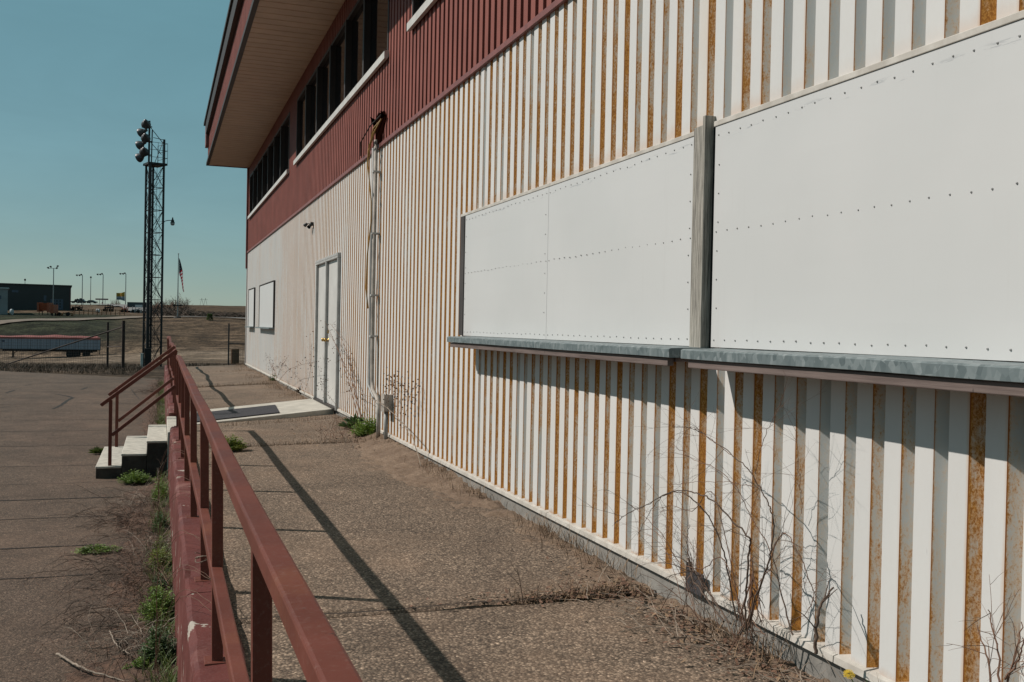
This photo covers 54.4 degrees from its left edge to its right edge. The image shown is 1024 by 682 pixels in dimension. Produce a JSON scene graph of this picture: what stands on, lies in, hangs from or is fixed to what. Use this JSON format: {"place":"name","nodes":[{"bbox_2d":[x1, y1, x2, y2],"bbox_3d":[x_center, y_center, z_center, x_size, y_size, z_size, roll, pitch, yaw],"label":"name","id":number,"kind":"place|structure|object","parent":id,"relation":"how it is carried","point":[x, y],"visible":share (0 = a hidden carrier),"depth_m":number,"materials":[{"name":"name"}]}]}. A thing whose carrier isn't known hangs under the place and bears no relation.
{"place":"outdoors","nodes":[
{"label":"outdoors","id":0,"kind":"place"},
{"bbox_2d":[0,360,141,374],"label":"tall dry grass","id":1,"kind":"structure","parent":0,"point":[47,366],"depth_m":40.76,"materials":[{"name":"brown plant"}]},
{"bbox_2d":[0,371,166,681],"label":"parking lot","id":2,"kind":"structure","parent":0,"point":[36,430],"depth_m":10.20,"materials":[{"name":"grey asphalt"}]},
{"bbox_2d":[0,382,135,578],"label":"pavement cracks","id":3,"kind":"object","parent":2,"relation":"on","point":[62,403],"visible":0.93,"depth_m":12.18,"materials":[{"name":"black asphalt"}]},
{"bbox_2d":[19,472,148,681],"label":"plant litter","id":4,"kind":"object","parent":2,"relation":"on","point":[91,593],"visible":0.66,"depth_m":6.25,"materials":[{"name":"brown plant"}]},
{"bbox_2d":[56,653,129,681],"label":"dry stick","id":5,"kind":"object","parent":2,"relation":"on","point":[73,663],"visible":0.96,"depth_m":5.57,"materials":[{"name":"beige wood"}]},
{"bbox_2d":[20,476,168,530],"bbox_3d":[-3.867,1.811,9.898,1.503,0.746,1.567,1,1,14],"label":"dead brush","id":6,"kind":"object","parent":2,"relation":"on","point":[120,510],"visible":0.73,"depth_m":9.92,"materials":[{"name":"brown plant"}]},
{"bbox_2d":[19,511,171,608],"bbox_3d":[-3.049,1.686,7.871,1.635,0.739,1.626,2,1,32],"label":"dead brush","id":7,"kind":"object","parent":2,"relation":"on","point":[113,561],"visible":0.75,"depth_m":7.75,"materials":[{"name":"brown plant"}]},
{"bbox_2d":[71,544,120,553],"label":"leafy weed","id":8,"kind":"object","parent":2,"relation":"on","point":[105,549],"visible":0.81,"depth_m":8.51,"materials":[{"name":"green plant"}]},
{"bbox_2d":[88,446,103,453],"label":"leafy weed","id":9,"kind":"object","parent":2,"relation":"on","point":[97,450],"visible":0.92,"depth_m":14.79,"materials":[{"name":"green plant"}]},
{"bbox_2d":[19,539,175,656],"bbox_3d":[-2.505,1.759,6.564,1.214,0.772,1.910,1,1,-19],"label":"dead brush","id":10,"kind":"object","parent":2,"relation":"on","point":[115,612],"visible":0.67,"depth_m":6.47,"materials":[{"name":"brown plant"}]},
{"bbox_2d":[48,541,173,614],"bbox_3d":[-2.670,1.863,7.262,1.081,0.671,1.346,0,1,-43],"label":"dead brush","id":11,"kind":"object","parent":2,"relation":"on","point":[138,580],"visible":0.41,"depth_m":7.20,"materials":[{"name":"brown plant"}]},
{"bbox_2d":[46,608,177,679],"bbox_3d":[-2.286,1.849,6.088,1.103,0.508,1.520,1,1,-19],"label":"dead brush","id":12,"kind":"object","parent":2,"relation":"on","point":[128,638],"visible":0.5,"depth_m":5.95,"materials":[{"name":"brown plant"}]},
{"bbox_2d":[68,482,170,545],"bbox_3d":[-3.497,1.708,9.367,1.269,0.703,1.116,0,1,-45],"label":"dead brush","id":13,"kind":"object","parent":2,"relation":"on","point":[128,522],"visible":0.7,"depth_m":9.29,"materials":[{"name":"brown plant"}]},
{"bbox_2d":[109,630,129,653],"bbox_3d":[-2.397,1.788,6.044,0.062,0.112,0.523,1,1,-35],"label":"dry stick","id":14,"kind":"object","parent":2,"relation":"on","point":[116,641],"visible":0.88,"depth_m":6.00,"materials":[{"name":"beige wood"}]},
{"bbox_2d":[64,379,175,681],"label":"kerb soil","id":15,"kind":"structure","parent":2,"relation":"on","point":[87,676],"depth_m":7.37,"materials":[{"name":"brown soil"}]},
{"bbox_2d":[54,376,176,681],"bbox_3d":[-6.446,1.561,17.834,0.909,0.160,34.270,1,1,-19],"label":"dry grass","id":16,"kind":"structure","parent":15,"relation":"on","point":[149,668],"depth_m":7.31,"materials":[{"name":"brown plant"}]},
{"bbox_2d":[122,656,160,669],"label":"leafy weed","id":17,"kind":"object","parent":15,"relation":"on","point":[138,661],"visible":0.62,"depth_m":5.62,"materials":[{"name":"green plant"}]},
{"bbox_2d":[118,380,177,681],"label":"green grass","id":18,"kind":"structure","parent":15,"relation":"on","point":[169,671],"depth_m":6.90,"materials":[{"name":"green plant"}]},
{"bbox_2d":[137,585,174,623],"bbox_3d":[-2.312,1.729,6.554,0.305,0.252,0.412,1,1,-19],"label":"leafy weed","id":19,"kind":"object","parent":15,"relation":"on","point":[166,603],"visible":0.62,"depth_m":6.52,"materials":[{"name":"green plant"}]},
{"bbox_2d":[138,624,176,664],"bbox_3d":[-2.041,1.753,5.765,0.255,0.241,0.333,1,1,-19],"label":"leafy weed","id":20,"kind":"object","parent":15,"relation":"on","point":[149,652],"visible":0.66,"depth_m":5.73,"materials":[{"name":"green plant"}]},
{"bbox_2d":[148,573,168,593],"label":"leafy weed","id":21,"kind":"object","parent":15,"relation":"on","point":[162,585],"visible":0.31,"depth_m":7.24,"materials":[{"name":"green plant"}]},
{"bbox_2d":[146,546,171,570],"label":"leafy weed","id":22,"kind":"object","parent":15,"relation":"on","point":[160,557],"visible":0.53,"depth_m":7.88,"materials":[{"name":"green plant"}]},
{"bbox_2d":[151,479,168,501],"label":"leafy weed","id":23,"kind":"object","parent":15,"relation":"on","point":[162,491],"visible":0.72,"depth_m":10.90,"materials":[{"name":"green plant"}]},
{"bbox_2d":[152,510,168,531],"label":"leafy weed","id":24,"kind":"object","parent":15,"relation":"on","point":[160,520],"visible":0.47,"depth_m":9.34,"materials":[{"name":"green plant"}]},
{"bbox_2d":[153,535,167,550],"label":"leafy weed","id":25,"kind":"object","parent":15,"relation":"on","point":[160,540],"visible":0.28,"depth_m":8.52,"materials":[{"name":"green plant"}]},
{"bbox_2d":[80,471,168,510],"bbox_3d":[-4.021,1.681,10.655,1.222,0.703,1.273,1,1,-19],"label":"dead brush","id":26,"kind":"object","parent":2,"relation":"on","point":[133,500],"visible":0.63,"depth_m":10.64,"materials":[{"name":"brown plant"}]},
{"bbox_2d":[98,515,171,555],"bbox_3d":[-3.002,1.751,8.440,1.086,0.562,1.025,1,1,-19],"label":"dead brush","id":27,"kind":"object","parent":2,"relation":"on","point":[140,550],"visible":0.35,"depth_m":8.54,"materials":[{"name":"brown plant"}]},
{"bbox_2d":[95,416,175,478],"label":"concrete steps","id":28,"kind":"structure","parent":2,"relation":"on","point":[144,454],"depth_m":12.76,"materials":[{"name":"white concrete"}]},
{"bbox_2d":[100,349,177,465],"bbox_3d":[-4.765,0.840,12.717,0.924,1.486,0.045,1,1,-19],"label":"stair handrail","id":29,"kind":"object","parent":28,"relation":"on","point":[128,385],"visible":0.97,"depth_m":12.65,"materials":[{"name":"red metal"}]},
{"bbox_2d":[108,346,175,446],"bbox_3d":[-5.430,0.803,14.603,0.924,1.486,0.045,1,1,-19],"label":"stair handrail","id":30,"kind":"object","parent":28,"relation":"on","point":[116,389],"visible":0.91,"depth_m":14.54,"materials":[{"name":"red metal"}]},
{"bbox_2d":[117,469,155,483],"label":"leafy weed","id":31,"kind":"object","parent":2,"relation":"on","point":[134,478],"visible":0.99,"depth_m":12.16,"materials":[{"name":"green plant"}]},
{"bbox_2d":[133,381,164,393],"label":"dead brush","id":32,"kind":"object","parent":2,"relation":"on","point":[149,390],"visible":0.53,"depth_m":27.55,"materials":[{"name":"brown plant"}]},
{"bbox_2d":[0,316,174,323],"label":"dirt track","id":33,"kind":"structure","parent":0,"point":[15,320],"depth_m":195.25,"materials":[{"name":"beige soil"}]},
{"bbox_2d":[81,303,145,310],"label":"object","id":34,"kind":"structure","parent":0,"point":[129,308],"depth_m":338.92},
{"bbox_2d":[0,304,245,378],"bbox_3d":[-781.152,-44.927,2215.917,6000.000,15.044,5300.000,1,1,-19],"label":"ground","id":35,"kind":"structure","parent":0,"point":[204,340],"depth_m":169.79,"materials":[{"name":"brown soil"}]},
{"bbox_2d":[0,287,8,314],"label":"pale shed","id":36,"kind":"structure","parent":35,"relation":"on","point":[3,300],"depth_m":214.59,"materials":[{"name":"white metal"}]},
{"bbox_2d":[0,283,71,309],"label":"dark warehouse","id":37,"kind":"structure","parent":35,"relation":"on","point":[25,296],"depth_m":246.54,"materials":[{"name":"green metal"}]},
{"bbox_2d":[50,299,62,309],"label":"overhead door","id":38,"kind":"structure","parent":37,"relation":"in","point":[59,302],"depth_m":248.72,"materials":[{"name":"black metal"}]},
{"bbox_2d":[37,302,52,314],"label":"hopper","id":39,"kind":"object","parent":35,"relation":"on","point":[41,307],"visible":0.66,"depth_m":217.12,"materials":[{"name":"orange paint"}]},
{"bbox_2d":[0,335,100,356],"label":"grain trailer","id":40,"kind":"object","parent":35,"relation":"on","point":[71,350],"visible":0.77,"depth_m":145.10,"materials":[{"name":"metal"}]},
{"bbox_2d":[47,265,58,304],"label":"light pole","id":41,"kind":"object","parent":35,"relation":"on","point":[53,280],"visible":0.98,"depth_m":231.81,"materials":[{"name":"grey metal"}]},
{"bbox_2d":[50,305,57,315],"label":"hopper","id":42,"kind":"object","parent":35,"relation":"on","point":[53,308],"visible":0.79,"depth_m":213.17,"materials":[{"name":"orange paint"}]},
{"bbox_2d":[0,320,124,369],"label":"wire fence","id":43,"kind":"object","parent":35,"relation":"on","point":[122,354],"visible":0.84,"depth_m":42.92,"materials":[{"name":"black metal"}]},
{"bbox_2d":[55,311,73,315],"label":"farm implement","id":44,"kind":"object","parent":35,"relation":"on","point":[61,314],"visible":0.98,"depth_m":215.37,"materials":[{"name":"black metal"}]},
{"bbox_2d":[71,305,82,310],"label":"farm implement","id":45,"kind":"object","parent":35,"relation":"on","point":[75,307],"visible":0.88,"depth_m":261.35,"materials":[{"name":"metal"}]},
{"bbox_2d":[76,274,82,304],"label":"light pole","id":46,"kind":"object","parent":35,"relation":"on","point":[82,285],"visible":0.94,"depth_m":439.69,"materials":[{"name":"grey metal"}]},
{"bbox_2d":[74,309,124,315],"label":"rail fence","id":47,"kind":"object","parent":35,"relation":"on","point":[101,312],"visible":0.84,"depth_m":224.28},
{"bbox_2d":[103,305,113,311],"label":"farm implement","id":48,"kind":"object","parent":35,"relation":"on","point":[110,307],"visible":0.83,"depth_m":261.46,"materials":[{"name":"black metal"}]},
{"bbox_2d":[119,272,125,303],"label":"light pole","id":49,"kind":"object","parent":35,"relation":"on","point":[125,286],"visible":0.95,"depth_m":419.66,"materials":[{"name":"grey metal"}]},
{"bbox_2d":[116,292,124,300],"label":"banner","id":50,"kind":"object","parent":49,"relation":"hanging from","point":[120,296],"visible":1,"depth_m":418.88,"materials":[{"name":"yellow fabric"}]},
{"bbox_2d":[120,305,127,312],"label":"farm implement","id":51,"kind":"object","parent":35,"relation":"on","point":[125,309],"visible":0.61,"depth_m":261.58,"materials":[{"name":"orange paint"}]},
{"bbox_2d":[130,306,141,312],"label":"farm implement","id":52,"kind":"object","parent":35,"relation":"on","point":[135,310],"visible":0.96,"depth_m":261.35,"materials":[{"name":"metal"}]},
{"bbox_2d":[127,302,145,306],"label":"box truck","id":53,"kind":"object","parent":35,"relation":"on","point":[135,304],"visible":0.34,"depth_m":328.70,"materials":[{"name":"grey metal"}]},
{"bbox_2d":[140,353,143,366],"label":"utility pedestal","id":54,"kind":"object","parent":35,"relation":"on","point":[141,359],"visible":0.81,"depth_m":46.94,"materials":[{"name":"grey metal"}]},
{"bbox_2d":[144,348,151,366],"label":"switch cabinet","id":55,"kind":"object","parent":35,"relation":"on","point":[147,360],"visible":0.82,"depth_m":46.98,"materials":[{"name":"metal"}]},
{"bbox_2d":[135,119,174,366],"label":"light tower","id":56,"kind":"structure","parent":35,"relation":"on","point":[143,150],"depth_m":47.80,"materials":[{"name":"metal"}]},
{"bbox_2d":[170,292,183,309],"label":"bare tree","id":57,"kind":"object","parent":35,"relation":"on","point":[179,302],"visible":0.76,"depth_m":263.60,"materials":[{"name":"brown plant"}]},
{"bbox_2d":[172,253,182,317],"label":"flagpole","id":58,"kind":"object","parent":35,"relation":"on","point":[177,305],"visible":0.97,"depth_m":221.85,"materials":[{"name":"grey metal"}]},
{"bbox_2d":[179,259,183,291],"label":"flag","id":59,"kind":"object","parent":58,"relation":"hanging from","point":[180,272],"visible":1,"depth_m":221.93,"materials":[{"name":"multicoloured fabric"}]},
{"bbox_2d":[181,298,192,307],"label":"bare tree","id":60,"kind":"object","parent":35,"relation":"on","point":[187,302],"visible":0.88,"depth_m":261.57,"materials":[{"name":"brown plant"}]},
{"bbox_2d":[152,307,245,317],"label":"brush","id":61,"kind":"object","parent":35,"relation":"on","point":[182,312],"visible":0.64,"depth_m":238.78,"materials":[{"name":"brown plant"}]},
{"bbox_2d":[164,365,245,681],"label":"kerb wall","id":62,"kind":"structure","parent":35,"relation":"on","point":[193,637],"depth_m":5.38,"materials":[{"name":"red paint"}]},
{"bbox_2d":[167,336,176,412],"bbox_3d":[-7.882,0.423,23.006,0.119,0.993,17.391,1,1,-19],"label":"handrail","id":63,"kind":"object","parent":62,"relation":"on","point":[171,363],"visible":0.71,"depth_m":18.44,"materials":[{"name":"red metal"}]},
{"bbox_2d":[154,441,210,681],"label":"creeping stems","id":64,"kind":"object","parent":62,"relation":"on","point":[157,612],"visible":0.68,"depth_m":5.65,"materials":[{"name":"brown plant"}]},
{"bbox_2d":[174,355,362,681],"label":"handrail","id":65,"kind":"object","parent":62,"relation":"on","point":[317,646],"visible":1,"depth_m":2.45,"materials":[{"name":"red metal"}]},
{"bbox_2d":[207,313,212,320],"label":"evergreen shrub","id":66,"kind":"object","parent":35,"relation":"on","point":[209,315],"visible":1,"depth_m":214.71,"materials":[{"name":"green plant"}]},
{"bbox_2d":[231,349,238,363],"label":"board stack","id":67,"kind":"object","parent":35,"relation":"on","point":[233,361],"visible":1,"depth_m":49.80,"materials":[{"name":"brown wood"}]},
{"bbox_2d":[228,323,244,364],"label":"wire fence","id":68,"kind":"object","parent":35,"relation":"on","point":[235,358],"visible":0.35,"depth_m":48.99,"materials":[{"name":"black metal"}]},
{"bbox_2d":[204,0,1023,681],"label":"metal building","id":69,"kind":"structure","parent":35,"relation":"on","point":[548,254],"depth_m":4.97,"materials":[{"name":"white paint"}]},
{"bbox_2d":[248,112,289,218],"bbox_3d":[-6.299,-4.257,25.587,0.150,1.305,9.940,1,1,-19],"label":"window","id":70,"kind":"structure","parent":69,"relation":"in","point":[273,166],"depth_m":24.69,"materials":[{"name":"black glass"}]},
{"bbox_2d":[317,264,324,399],"bbox_3d":[-3.126,-0.150,16.290,0.110,2.223,1.001,1,1,-19],"label":"door leaf","id":71,"kind":"structure","parent":69,"relation":"in","point":[321,289],"depth_m":16.42,"materials":[{"name":"white metal"}]},
{"bbox_2d":[324,259,336,405],"bbox_3d":[-2.762,-0.130,15.257,0.110,2.223,1.021,1,1,-19],"label":"door leaf","id":72,"kind":"structure","parent":69,"relation":"in","point":[332,300],"depth_m":15.37,"materials":[{"name":"white metal"}]},
{"bbox_2d":[293,0,389,164],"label":"window","id":73,"kind":"structure","parent":69,"relation":"in","point":[360,47],"depth_m":14.60,"materials":[{"name":"black glass"}]},
{"bbox_2d":[407,0,436,31],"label":"window","id":74,"kind":"structure","parent":69,"relation":"in","point":[420,8],"depth_m":10.34,"materials":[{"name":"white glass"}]},
{"bbox_2d":[0,0,246,305],"label":"sky","id":75,"kind":"structure","parent":0,"point":[79,79],"materials":[{"name":"blue"}]},
{"bbox_2d":[185,361,245,366],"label":"dry grass","id":76,"kind":"structure","parent":0,"point":[201,364],"depth_m":49.55,"materials":[{"name":"brown plant"}]},
{"bbox_2d":[187,365,815,681],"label":"walkway","id":77,"kind":"structure","parent":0,"point":[354,536],"depth_m":5.37,"materials":[{"name":"concrete"}]},
{"bbox_2d":[225,434,247,450],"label":"leafy weed","id":78,"kind":"object","parent":77,"relation":"on","point":[234,443],"visible":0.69,"depth_m":10.74,"materials":[{"name":"green plant"}]},
{"bbox_2d":[197,399,333,424],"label":"landing slab","id":79,"kind":"structure","parent":77,"relation":"on","point":[301,408],"depth_m":14.95,"materials":[{"name":"concrete"}]},
{"bbox_2d":[197,405,278,421],"bbox_3d":[-4.074,1.068,14.806,1.277,0.093,1.838,1,1,-19],"label":"floor mat","id":80,"kind":"object","parent":79,"relation":"on","point":[243,412],"visible":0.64,"depth_m":14.77,"materials":[{"name":"rubber"}]},
{"bbox_2d":[281,331,337,407],"bbox_3d":[-3.417,0.364,16.468,0.296,1.072,6.695,1,1,-19],"label":"tall dry weed","id":81,"kind":"object","parent":79,"relation":"on","point":[285,365],"visible":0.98,"depth_m":14.76,"materials":[{"name":"brown plant"}]},
{"bbox_2d":[265,353,316,380],"bbox_3d":[-4.376,0.530,19.172,0.411,0.671,7.500,1,1,-19],"label":"tall dry weed","id":82,"kind":"object","parent":77,"relation":"on","point":[282,365],"visible":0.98,"depth_m":20.15,"materials":[{"name":"brown plant"}]},
{"bbox_2d":[266,416,371,453],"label":"leaf litter","id":83,"kind":"object","parent":77,"relation":"on","point":[331,434],"visible":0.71,"depth_m":12.28,"materials":[{"name":"brown plant"}]},
{"bbox_2d":[318,419,344,439],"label":"dry weed","id":84,"kind":"object","parent":77,"relation":"on","point":[333,433],"visible":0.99,"depth_m":11.77,"materials":[{"name":"brown plant"}]},
{"bbox_2d":[192,370,651,605],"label":"dry grass","id":85,"kind":"structure","parent":77,"relation":"on","point":[531,594],"depth_m":5.24,"materials":[{"name":"brown plant"}]},
{"bbox_2d":[214,383,655,618],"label":"walkway joints","id":86,"kind":"object","parent":77,"relation":"on","point":[434,605],"visible":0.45,"depth_m":4.93,"materials":[{"name":"concrete"}]},
{"bbox_2d":[547,574,590,597],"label":"dry weed","id":87,"kind":"object","parent":86,"relation":"on","point":[570,584],"visible":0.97,"depth_m":5.14,"materials":[{"name":"brown plant"}]},
{"bbox_2d":[509,560,522,604],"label":"dry sprig","id":88,"kind":"object","parent":77,"relation":"on","point":[518,584],"visible":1,"depth_m":5.00,"materials":[{"name":"brown plant"}]},
{"bbox_2d":[410,581,640,608],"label":"leaf litter","id":89,"kind":"object","parent":77,"relation":"on","point":[624,584],"visible":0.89,"depth_m":5.16,"materials":[{"name":"brown plant"}]},
{"bbox_2d":[240,365,830,681],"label":"soil drift","id":90,"kind":"object","parent":77,"relation":"on","point":[390,457],"visible":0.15,"depth_m":8.04,"materials":[{"name":"brown soil"}]},
{"bbox_2d":[320,316,362,417],"bbox_3d":[-2.386,0.299,13.774,0.274,1.298,3.074,1,1,-19],"label":"tall dry weed","id":91,"kind":"object","parent":90,"relation":"on","point":[355,391],"visible":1,"depth_m":13.25,"materials":[{"name":"brown plant"}]},
{"bbox_2d":[339,413,363,427],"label":"dandelion clump","id":92,"kind":"object","parent":90,"relation":"on","point":[350,421],"visible":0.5,"depth_m":12.89,"materials":[{"name":"green plant"}]},
{"bbox_2d":[350,409,375,436],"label":"dandelion clump","id":93,"kind":"object","parent":90,"relation":"on","point":[365,429],"visible":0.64,"depth_m":11.97,"materials":[{"name":"green plant"}]},
{"bbox_2d":[342,382,420,465],"bbox_3d":[-1.549,0.843,11.392,0.212,0.610,4.161,1,1,-19],"label":"tall dry weed","id":94,"kind":"object","parent":90,"relation":"on","point":[397,417],"visible":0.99,"depth_m":10.43,"materials":[{"name":"brown plant"}]},
{"bbox_2d":[383,367,419,433],"bbox_3d":[-1.210,0.626,10.567,0.181,0.662,1.474,1,1,-19],"label":"tall dry weed","id":95,"kind":"object","parent":90,"relation":"on","point":[393,384],"visible":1,"depth_m":10.48,"materials":[{"name":"brown plant"}]},
{"bbox_2d":[533,544,863,681],"bbox_3d":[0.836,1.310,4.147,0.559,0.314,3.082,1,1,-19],"label":"twig litter","id":96,"kind":"object","parent":90,"relation":"on","point":[724,631],"visible":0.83,"depth_m":4.43,"materials":[{"name":"brown plant"}]},
{"bbox_2d":[576,369,840,664],"bbox_3d":[0.703,0.738,4.460,0.617,1.369,1.757,1,1,-19],"label":"bare bush","id":97,"kind":"object","parent":90,"relation":"on","point":[738,603],"visible":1,"depth_m":4.25,"materials":[{"name":"brown plant"}]},
{"bbox_2d":[794,581,836,653],"bbox_3d":[1.158,1.035,3.704,0.218,0.246,0.102,1,1,-38],"label":"dry stick","id":98,"kind":"object","parent":97,"relation":"attached to","point":[826,597],"visible":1,"depth_m":3.69,"materials":[{"name":"plant"}]},
{"bbox_2d":[233,362,878,681],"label":"dry grass","id":99,"kind":"structure","parent":77,"relation":"on","point":[567,542],"depth_m":6.12,"materials":[{"name":"brown plant"}]},
{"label":"dandelion plant","id":100,"kind":"object","parent":77,"relation":"on","visible":0},
{"bbox_2d":[843,669,854,681],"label":"dandelion flower","id":101,"kind":"object","parent":100,"relation":"on","point":[847,674],"visible":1,"depth_m":3.59,"materials":[{"name":"yellow plant"}]},
{"bbox_2d":[936,571,1023,681],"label":"bare weed","id":102,"kind":"object","parent":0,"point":[1013,664],"visible":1,"depth_m":2.95,"materials":[{"name":"brown plant"}]}
]}

